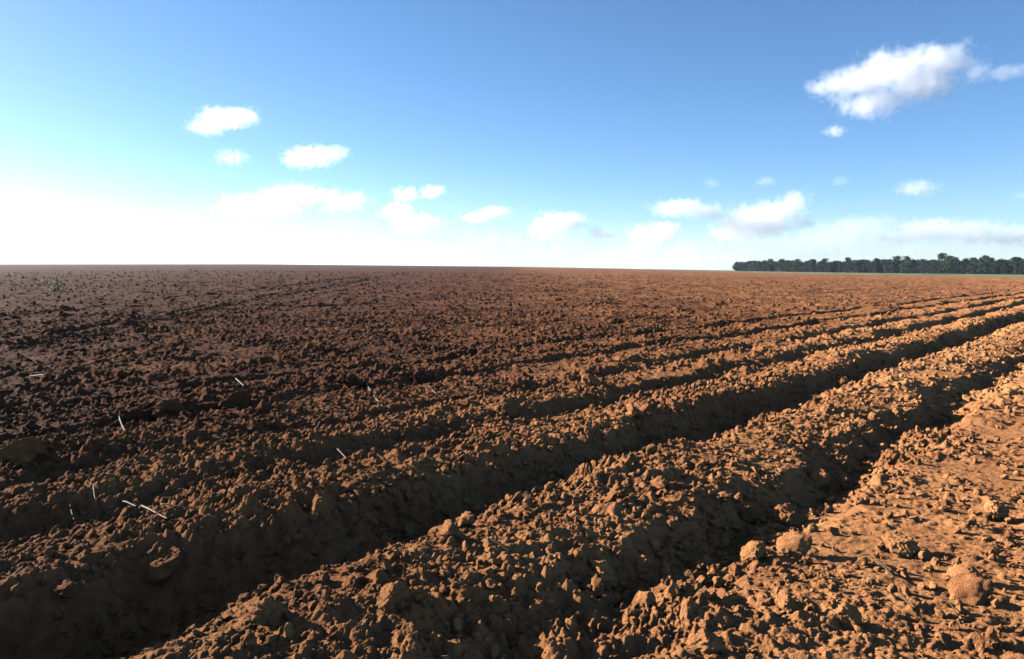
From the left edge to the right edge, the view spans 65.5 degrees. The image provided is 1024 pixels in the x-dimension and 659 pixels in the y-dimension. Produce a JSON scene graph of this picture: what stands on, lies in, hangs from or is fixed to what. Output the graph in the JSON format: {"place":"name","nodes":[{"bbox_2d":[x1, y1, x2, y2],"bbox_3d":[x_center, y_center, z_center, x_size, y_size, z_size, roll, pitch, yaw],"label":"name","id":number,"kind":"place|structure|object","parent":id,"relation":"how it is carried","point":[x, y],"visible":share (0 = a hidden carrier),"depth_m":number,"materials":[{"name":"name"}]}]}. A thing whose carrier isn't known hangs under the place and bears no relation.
{"place":"outdoors","nodes":[
{"label":"outdoors","id":0,"kind":"place"},
{"bbox_2d":[0,264,1023,658],"bbox_3d":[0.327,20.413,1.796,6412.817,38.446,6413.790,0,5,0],"label":"ground","id":1,"kind":"structure","parent":0,"point":[34,626],"depth_m":6.04,"materials":[{"name":"red soil"}]},
{"bbox_2d":[0,437,45,466],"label":"soil clod","id":2,"kind":"object","parent":1,"relation":"on","point":[19,452],"visible":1,"depth_m":5.64,"materials":[{"name":"soil"}]},
{"bbox_2d":[43,275,68,290],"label":"weed plant","id":3,"kind":"object","parent":1,"relation":"on","point":[55,285],"visible":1,"depth_m":41.24,"materials":[{"name":"green plant"}]},
{"bbox_2d":[51,580,78,598],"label":"soil clod","id":4,"kind":"object","parent":1,"relation":"on","point":[64,588],"visible":0.99,"depth_m":3.51,"materials":[{"name":"soil"}]},
{"bbox_2d":[141,505,168,519],"bbox_3d":[-2.020,1.026,4.489,0.016,0.019,0.598,-4,-1,-38],"label":"straw stalk","id":5,"kind":"object","parent":1,"relation":"on","point":[147,508],"visible":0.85,"depth_m":4.50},
{"bbox_2d":[146,546,184,585],"bbox_3d":[-1.706,1.160,3.913,0.185,0.125,0.213,-26,29,-9],"label":"soil clod","id":6,"kind":"object","parent":1,"relation":"on","point":[163,568],"visible":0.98,"depth_m":3.86,"materials":[{"name":"soil"}]},
{"bbox_2d":[152,397,185,419],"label":"soil clod","id":7,"kind":"object","parent":1,"relation":"on","point":[167,406],"visible":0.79,"depth_m":7.88,"materials":[{"name":"soil"}]},
{"bbox_2d":[220,642,233,656],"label":"soil clod","id":8,"kind":"object","parent":1,"relation":"on","point":[225,650],"visible":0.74,"depth_m":2.85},
{"bbox_2d":[218,389,251,408],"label":"soil clod","id":9,"kind":"object","parent":1,"relation":"on","point":[240,398],"visible":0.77,"depth_m":8.36,"materials":[{"name":"soil"}]},
{"bbox_2d":[242,629,254,647],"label":"soil clod","id":10,"kind":"object","parent":1,"relation":"on","point":[249,634],"visible":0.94,"depth_m":2.86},
{"bbox_2d":[250,597,289,627],"bbox_3d":[-0.931,1.130,3.140,0.127,0.112,0.232,38,3,38],"label":"soil clod","id":11,"kind":"object","parent":1,"relation":"on","point":[267,612],"visible":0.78,"depth_m":3.09,"materials":[{"name":"soil"}]},
{"bbox_2d":[283,622,293,640],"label":"soil clod","id":12,"kind":"object","parent":1,"relation":"on","point":[288,631],"visible":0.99,"depth_m":2.93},
{"bbox_2d":[332,553,346,564],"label":"soil clod","id":13,"kind":"object","parent":1,"relation":"on","point":[341,559],"visible":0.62,"depth_m":4.26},
{"bbox_2d":[338,650,358,658],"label":"soil clod","id":14,"kind":"object","parent":1,"relation":"on","point":[346,654],"visible":1,"depth_m":2.74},
{"bbox_2d":[345,373,364,387],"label":"soil clod","id":15,"kind":"object","parent":1,"relation":"on","point":[352,379],"visible":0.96,"depth_m":9.65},
{"bbox_2d":[352,490,363,502],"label":"soil clod","id":16,"kind":"object","parent":1,"relation":"on","point":[359,494],"visible":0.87,"depth_m":4.81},
{"bbox_2d":[357,640,371,647],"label":"soil clod","id":17,"kind":"object","parent":1,"relation":"on","point":[365,644],"visible":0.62,"depth_m":2.93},
{"bbox_2d":[362,613,373,622],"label":"soil clod","id":18,"kind":"object","parent":1,"relation":"on","point":[370,616],"visible":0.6,"depth_m":3.09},
{"bbox_2d":[376,580,412,610],"bbox_3d":[-0.485,1.074,3.238,0.113,0.120,0.163,3,6,35],"label":"soil clod","id":19,"kind":"object","parent":1,"relation":"on","point":[391,593],"visible":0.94,"depth_m":3.20,"materials":[{"name":"soil"}]},
{"bbox_2d":[397,598,405,609],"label":"soil clod","id":20,"kind":"object","parent":1,"relation":"on","point":[401,603],"visible":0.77,"depth_m":3.20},
{"bbox_2d":[403,521,414,535],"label":"soil clod","id":21,"kind":"object","parent":1,"relation":"on","point":[409,527],"visible":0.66,"depth_m":4.92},
{"bbox_2d":[413,366,434,384],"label":"soil clod","id":22,"kind":"object","parent":1,"relation":"on","point":[421,375],"visible":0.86,"depth_m":10.47,"materials":[{"name":"soil"}]},
{"bbox_2d":[439,519,462,541],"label":"soil clod","id":23,"kind":"object","parent":1,"relation":"on","point":[450,528],"visible":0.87,"depth_m":4.03,"materials":[{"name":"soil"}]},
{"bbox_2d":[451,617,462,631],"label":"soil clod","id":24,"kind":"object","parent":1,"relation":"on","point":[456,623],"visible":1,"depth_m":3.16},
{"bbox_2d":[458,514,474,527],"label":"soil clod","id":25,"kind":"object","parent":1,"relation":"on","point":[466,520],"visible":0.97,"depth_m":4.32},
{"bbox_2d":[485,514,498,523],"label":"soil clod","id":26,"kind":"object","parent":1,"relation":"on","point":[491,517],"visible":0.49,"depth_m":4.39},
{"bbox_2d":[488,503,500,514],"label":"soil clod","id":27,"kind":"object","parent":1,"relation":"on","point":[495,507],"visible":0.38,"depth_m":4.70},
{"bbox_2d":[490,644,499,658],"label":"soil clod","id":28,"kind":"object","parent":1,"relation":"on","point":[494,651],"visible":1,"depth_m":3.06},
{"bbox_2d":[486,537,511,551],"bbox_3d":[-0.063,1.045,3.877,0.160,0.016,0.011,17,14,36],"label":"straw stalk","id":29,"kind":"object","parent":1,"relation":"on","point":[493,540],"visible":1,"depth_m":3.87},
{"bbox_2d":[502,396,523,418],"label":"soil clod","id":30,"kind":"object","parent":1,"relation":"on","point":[511,406],"visible":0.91,"depth_m":7.92,"materials":[{"name":"soil"}]},
{"bbox_2d":[510,491,521,505],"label":"soil clod","id":31,"kind":"object","parent":1,"relation":"on","point":[517,497],"visible":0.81,"depth_m":4.88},
{"bbox_2d":[565,618,576,630],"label":"soil clod","id":32,"kind":"object","parent":1,"relation":"on","point":[571,625],"visible":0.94,"depth_m":3.24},
{"bbox_2d":[568,575,582,583],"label":"soil clod","id":33,"kind":"object","parent":1,"relation":"on","point":[575,579],"visible":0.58,"depth_m":3.72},
{"bbox_2d":[573,548,584,558],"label":"soil clod","id":34,"kind":"object","parent":1,"relation":"on","point":[579,552],"visible":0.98,"depth_m":3.86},
{"bbox_2d":[580,581,589,590],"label":"soil clod","id":35,"kind":"object","parent":1,"relation":"on","point":[584,585],"visible":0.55,"depth_m":3.69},
{"bbox_2d":[581,374,600,386],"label":"soil clod","id":36,"kind":"object","parent":1,"relation":"on","point":[588,380],"visible":0.77,"depth_m":9.72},
{"bbox_2d":[588,570,595,578],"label":"soil clod","id":37,"kind":"object","parent":1,"relation":"on","point":[591,573],"visible":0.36,"depth_m":3.79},
{"bbox_2d":[591,573,604,596],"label":"soil clod","id":38,"kind":"object","parent":1,"relation":"on","point":[598,589],"visible":0.92,"depth_m":3.63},
{"bbox_2d":[587,559,616,587],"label":"soil clod","id":39,"kind":"object","parent":1,"relation":"on","point":[604,571],"visible":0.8,"depth_m":3.80,"materials":[{"name":"soil"}]},
{"bbox_2d":[603,582,612,593],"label":"soil clod","id":40,"kind":"object","parent":1,"relation":"on","point":[608,588],"visible":0.38,"depth_m":3.75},
{"bbox_2d":[601,592,617,605],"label":"soil clod","id":41,"kind":"object","parent":1,"relation":"on","point":[610,598],"visible":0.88,"depth_m":3.61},
{"bbox_2d":[610,544,622,553],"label":"soil clod","id":42,"kind":"object","parent":1,"relation":"on","point":[615,548],"visible":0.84,"depth_m":4.01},
{"bbox_2d":[613,592,621,604],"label":"soil clod","id":43,"kind":"object","parent":1,"relation":"on","point":[618,597],"visible":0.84,"depth_m":3.63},
{"bbox_2d":[606,481,629,500],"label":"soil clod","id":44,"kind":"object","parent":1,"relation":"on","point":[618,490],"visible":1,"depth_m":4.71,"materials":[{"name":"soil"}]},
{"bbox_2d":[613,586,622,593],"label":"soil clod","id":45,"kind":"object","parent":1,"relation":"on","point":[618,589],"visible":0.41,"depth_m":3.78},
{"bbox_2d":[620,535,632,549],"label":"soil clod","id":46,"kind":"object","parent":1,"relation":"on","point":[626,542],"visible":0.85,"depth_m":4.08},
{"bbox_2d":[624,582,636,592],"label":"soil clod","id":47,"kind":"object","parent":1,"relation":"on","point":[629,586],"visible":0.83,"depth_m":3.81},
{"bbox_2d":[625,403,642,419],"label":"soil clod","id":48,"kind":"object","parent":1,"relation":"on","point":[633,411],"visible":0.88,"depth_m":7.71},
{"bbox_2d":[631,592,640,607],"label":"soil clod","id":49,"kind":"object","parent":1,"relation":"on","point":[634,603],"visible":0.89,"depth_m":3.54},
{"bbox_2d":[636,555,650,567],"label":"soil clod","id":50,"kind":"object","parent":1,"relation":"on","point":[642,561],"visible":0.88,"depth_m":3.97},
{"bbox_2d":[636,591,655,610],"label":"soil clod","id":51,"kind":"object","parent":1,"relation":"on","point":[649,599],"visible":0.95,"depth_m":3.50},
{"bbox_2d":[648,539,660,551],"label":"soil clod","id":52,"kind":"object","parent":1,"relation":"on","point":[655,544],"visible":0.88,"depth_m":4.24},
{"bbox_2d":[660,563,670,578],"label":"soil clod","id":53,"kind":"object","parent":1,"relation":"on","point":[665,569],"visible":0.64,"depth_m":3.99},
{"bbox_2d":[666,520,676,531],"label":"soil clod","id":54,"kind":"object","parent":1,"relation":"on","point":[671,525],"visible":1,"depth_m":4.41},
{"bbox_2d":[668,579,679,597],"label":"soil clod","id":55,"kind":"object","parent":1,"relation":"on","point":[673,590],"visible":1,"depth_m":3.54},
{"bbox_2d":[680,582,688,590],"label":"soil clod","id":56,"kind":"object","parent":1,"relation":"on","point":[684,586],"visible":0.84,"depth_m":3.56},
{"bbox_2d":[694,557,706,568],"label":"soil clod","id":57,"kind":"object","parent":1,"relation":"on","point":[698,561],"visible":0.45,"depth_m":4.20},
{"bbox_2d":[696,575,705,585],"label":"soil clod","id":58,"kind":"object","parent":1,"relation":"on","point":[701,579],"visible":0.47,"depth_m":3.84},
{"bbox_2d":[687,627,724,653],"bbox_3d":[0.740,1.218,3.067,0.148,0.106,0.113,-23,11,6],"label":"soil clod","id":59,"kind":"object","parent":1,"relation":"on","point":[705,640],"visible":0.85,"depth_m":3.04,"materials":[{"name":"soil"}]},
{"bbox_2d":[702,554,712,564],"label":"soil clod","id":60,"kind":"object","parent":1,"relation":"on","point":[708,558],"visible":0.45,"depth_m":4.25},
{"bbox_2d":[707,533,721,550],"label":"soil clod","id":61,"kind":"object","parent":1,"relation":"on","point":[715,540],"visible":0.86,"depth_m":4.48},
{"bbox_2d":[711,511,720,524],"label":"soil clod","id":62,"kind":"object","parent":1,"relation":"on","point":[715,516],"visible":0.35,"depth_m":4.79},
{"bbox_2d":[712,576,724,583],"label":"soil clod","id":63,"kind":"object","parent":1,"relation":"on","point":[719,578],"visible":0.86,"depth_m":3.80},
{"bbox_2d":[718,560,728,567],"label":"soil clod","id":64,"kind":"object","parent":1,"relation":"on","point":[722,563],"visible":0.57,"depth_m":4.25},
{"bbox_2d":[738,505,761,522],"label":"soil clod","id":65,"kind":"object","parent":1,"relation":"on","point":[749,513],"visible":1,"depth_m":5.05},
{"bbox_2d":[740,541,769,563],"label":"soil clod","id":66,"kind":"object","parent":1,"relation":"on","point":[757,548],"visible":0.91,"depth_m":4.09,"materials":[{"name":"soil"}]},
{"bbox_2d":[759,261,767,270],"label":"forest tree","id":67,"kind":"object","parent":1,"relation":"on","point":[763,266],"visible":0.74,"depth_m":745.01,"materials":[{"name":"green plant"}]},
{"bbox_2d":[765,261,773,271],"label":"forest tree","id":68,"kind":"object","parent":1,"relation":"on","point":[770,265],"visible":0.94,"depth_m":734.27,"materials":[{"name":"green plant"}]},
{"bbox_2d":[775,259,784,271],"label":"forest tree","id":69,"kind":"object","parent":1,"relation":"on","point":[782,265],"visible":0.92,"depth_m":717.43,"materials":[{"name":"green plant"}]},
{"bbox_2d":[774,588,797,611],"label":"soil clod","id":70,"kind":"object","parent":1,"relation":"on","point":[784,600],"visible":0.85,"depth_m":3.37,"materials":[{"name":"soil"}]},
{"bbox_2d":[774,503,807,528],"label":"soil clod","id":71,"kind":"object","parent":1,"relation":"on","point":[788,515],"visible":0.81,"depth_m":5.04,"materials":[{"name":"soil"}]},
{"bbox_2d":[776,530,812,558],"bbox_3d":[1.483,1.144,4.174,0.207,0.054,0.183,-28,45,7],"label":"soil clod","id":72,"kind":"object","parent":1,"relation":"on","point":[797,544],"visible":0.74,"depth_m":4.17,"materials":[{"name":"soil"}]},
{"bbox_2d":[803,523,818,533],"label":"soil clod","id":73,"kind":"object","parent":1,"relation":"on","point":[812,527],"visible":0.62,"depth_m":4.63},
{"bbox_2d":[807,259,816,271],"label":"forest tree","id":74,"kind":"object","parent":1,"relation":"on","point":[811,263],"visible":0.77,"depth_m":672.40,"materials":[{"name":"green plant"}]},
{"bbox_2d":[808,469,830,489],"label":"soil clod","id":75,"kind":"object","parent":1,"relation":"on","point":[820,478],"visible":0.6,"depth_m":5.83,"materials":[{"name":"soil"}]},
{"bbox_2d":[819,261,828,271],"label":"forest tree","id":76,"kind":"object","parent":1,"relation":"on","point":[821,264],"visible":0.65,"depth_m":659.80,"materials":[{"name":"green plant"}]},
{"bbox_2d":[634,269,1023,276],"bbox_3d":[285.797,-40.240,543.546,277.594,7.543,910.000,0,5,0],"label":"grass","id":77,"kind":"structure","parent":1,"relation":"on","point":[964,275],"depth_m":381.01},
{"bbox_2d":[826,260,837,271],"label":"forest tree","id":78,"kind":"object","parent":1,"relation":"on","point":[832,264],"visible":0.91,"depth_m":649.04,"materials":[{"name":"green plant"}]},
{"bbox_2d":[830,601,861,629],"bbox_3d":[1.381,1.197,3.293,0.114,0.131,0.140,13,-12,45],"label":"soil clod","id":79,"kind":"object","parent":1,"relation":"on","point":[847,615],"visible":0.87,"depth_m":3.27,"materials":[{"name":"soil"}]},
{"bbox_2d":[846,260,860,271],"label":"forest tree","id":80,"kind":"object","parent":1,"relation":"on","point":[850,267],"visible":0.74,"depth_m":625.50,"materials":[{"name":"green plant"}]},
{"bbox_2d":[850,259,861,272],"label":"forest tree","id":81,"kind":"object","parent":1,"relation":"on","point":[855,270],"visible":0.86,"depth_m":620.35,"materials":[{"name":"green plant"}]},
{"bbox_2d":[857,259,867,272],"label":"forest tree","id":82,"kind":"object","parent":1,"relation":"on","point":[864,261],"visible":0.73,"depth_m":617.44,"materials":[{"name":"green plant"}]},
{"bbox_2d":[861,261,870,272],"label":"forest tree","id":83,"kind":"object","parent":1,"relation":"on","point":[865,265],"visible":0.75,"depth_m":613.02,"materials":[{"name":"green plant"}]},
{"bbox_2d":[863,262,873,272],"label":"forest tree","id":84,"kind":"object","parent":1,"relation":"on","point":[869,269],"visible":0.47,"depth_m":608.20,"materials":[{"name":"green plant"}]},
{"bbox_2d":[869,258,883,272],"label":"forest tree","id":85,"kind":"object","parent":1,"relation":"on","point":[877,265],"visible":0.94,"depth_m":599.06,"materials":[{"name":"green plant"}]},
{"bbox_2d":[876,560,894,577],"bbox_3d":[1.848,1.179,3.938,0.015,0.020,0.260,1,0,9],"label":"straw stalk","id":86,"kind":"object","parent":1,"relation":"on","point":[885,568],"visible":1,"depth_m":3.93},
{"bbox_2d":[884,262,896,272],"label":"forest tree","id":87,"kind":"object","parent":1,"relation":"on","point":[888,267],"visible":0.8,"depth_m":585.31,"materials":[{"name":"green plant"}]},
{"bbox_2d":[889,259,899,272],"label":"forest tree","id":88,"kind":"object","parent":1,"relation":"on","point":[894,269],"visible":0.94,"depth_m":579.98,"materials":[{"name":"green plant"}]},
{"bbox_2d":[881,530,920,558],"bbox_3d":[2.063,1.168,4.248,0.206,0.117,0.191,-4,7,-42],"label":"soil clod","id":89,"kind":"object","parent":1,"relation":"on","point":[897,544],"visible":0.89,"depth_m":4.22,"materials":[{"name":"soil"}]},
{"bbox_2d":[899,259,912,272],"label":"forest tree","id":90,"kind":"object","parent":1,"relation":"on","point":[901,265],"visible":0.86,"depth_m":571.21,"materials":[{"name":"green plant"}]},
{"bbox_2d":[904,259,919,272],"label":"forest tree","id":91,"kind":"object","parent":1,"relation":"on","point":[909,263],"visible":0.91,"depth_m":565.60,"materials":[{"name":"green plant"}]},
{"bbox_2d":[911,262,921,272],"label":"forest tree","id":92,"kind":"object","parent":1,"relation":"on","point":[917,266],"visible":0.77,"depth_m":561.88,"materials":[{"name":"green plant"}]},
{"bbox_2d":[915,259,931,273],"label":"forest tree","id":93,"kind":"object","parent":1,"relation":"on","point":[920,267],"visible":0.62,"depth_m":557.68,"materials":[{"name":"green plant"}]},
{"bbox_2d":[920,260,935,273],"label":"forest tree","id":94,"kind":"object","parent":1,"relation":"on","point":[923,265],"visible":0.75,"depth_m":553.42,"materials":[{"name":"green plant"}]},
{"bbox_2d":[924,260,936,273],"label":"forest tree","id":95,"kind":"object","parent":1,"relation":"on","point":[931,267],"visible":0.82,"depth_m":547.75,"materials":[{"name":"green plant"}]},
{"bbox_2d":[930,262,945,273],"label":"forest tree","id":96,"kind":"object","parent":1,"relation":"on","point":[936,269],"visible":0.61,"depth_m":543.86,"materials":[{"name":"green plant"}]},
{"bbox_2d":[932,253,947,268],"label":"forest tree","id":97,"kind":"object","parent":1,"relation":"on","point":[941,256],"visible":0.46,"depth_m":546.77,"materials":[{"name":"green plant"}]},
{"bbox_2d":[936,261,947,273],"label":"forest tree","id":98,"kind":"object","parent":1,"relation":"on","point":[939,271],"visible":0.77,"depth_m":539.03,"materials":[{"name":"green plant"}]},
{"bbox_2d":[941,258,955,273],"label":"forest tree","id":99,"kind":"object","parent":1,"relation":"on","point":[950,260],"visible":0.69,"depth_m":532.52,"materials":[{"name":"green plant"}]},
{"bbox_2d":[946,260,963,273],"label":"forest tree","id":100,"kind":"object","parent":1,"relation":"on","point":[952,270],"visible":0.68,"depth_m":528.62,"materials":[{"name":"green plant"}]},
{"bbox_2d":[942,562,981,577],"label":"soil clod","id":101,"kind":"object","parent":1,"relation":"on","point":[960,570],"visible":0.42,"depth_m":3.85,"materials":[{"name":"soil"}]},
{"bbox_2d":[956,257,972,273],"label":"forest tree","id":102,"kind":"object","parent":1,"relation":"on","point":[960,269],"visible":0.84,"depth_m":519.10,"materials":[{"name":"green plant"}]},
{"bbox_2d":[963,259,976,273],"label":"forest tree","id":103,"kind":"object","parent":1,"relation":"on","point":[973,261],"visible":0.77,"depth_m":513.75,"materials":[{"name":"green plant"}]},
{"bbox_2d":[948,572,993,605],"bbox_3d":[2.071,1.183,3.588,0.204,0.053,0.180,-28,40,15],"label":"soil clod","id":104,"kind":"object","parent":1,"relation":"on","point":[975,589],"visible":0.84,"depth_m":3.58,"materials":[{"name":"soil"}]},
{"bbox_2d":[971,258,990,273],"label":"forest tree","id":105,"kind":"object","parent":1,"relation":"on","point":[975,266],"visible":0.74,"depth_m":509.14,"materials":[{"name":"green plant"}]},
{"bbox_2d":[977,257,994,273],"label":"forest tree","id":106,"kind":"object","parent":1,"relation":"on","point":[981,270],"visible":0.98,"depth_m":504.49,"materials":[{"name":"green plant"}]},
{"bbox_2d":[987,261,1000,273],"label":"forest tree","id":107,"kind":"object","parent":1,"relation":"on","point":[990,268],"visible":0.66,"depth_m":501.20,"materials":[{"name":"green plant"}]},
{"bbox_2d":[983,500,1009,519],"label":"soil clod","id":108,"kind":"object","parent":1,"relation":"on","point":[998,509],"visible":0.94,"depth_m":4.91,"materials":[{"name":"soil"}]},
{"bbox_2d":[992,258,1006,273],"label":"forest tree","id":109,"kind":"object","parent":1,"relation":"on","point":[998,263],"visible":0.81,"depth_m":496.10,"materials":[{"name":"green plant"}]},
{"bbox_2d":[998,261,1013,273],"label":"forest tree","id":110,"kind":"object","parent":1,"relation":"on","point":[1005,271],"visible":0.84,"depth_m":491.47,"materials":[{"name":"green plant"}]},
{"bbox_2d":[1005,256,1020,273],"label":"forest tree","id":111,"kind":"object","parent":1,"relation":"on","point":[1014,260],"visible":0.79,"depth_m":485.63,"materials":[{"name":"green plant"}]},
{"bbox_2d":[1014,260,1023,273],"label":"forest tree","id":112,"kind":"object","parent":1,"relation":"on","point":[1019,269],"visible":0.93,"depth_m":478.67,"materials":[{"name":"green plant"}]},
{"bbox_2d":[0,0,1023,269],"label":"sky","id":113,"kind":"structure","parent":0,"point":[624,134],"materials":[{"name":"blue"}]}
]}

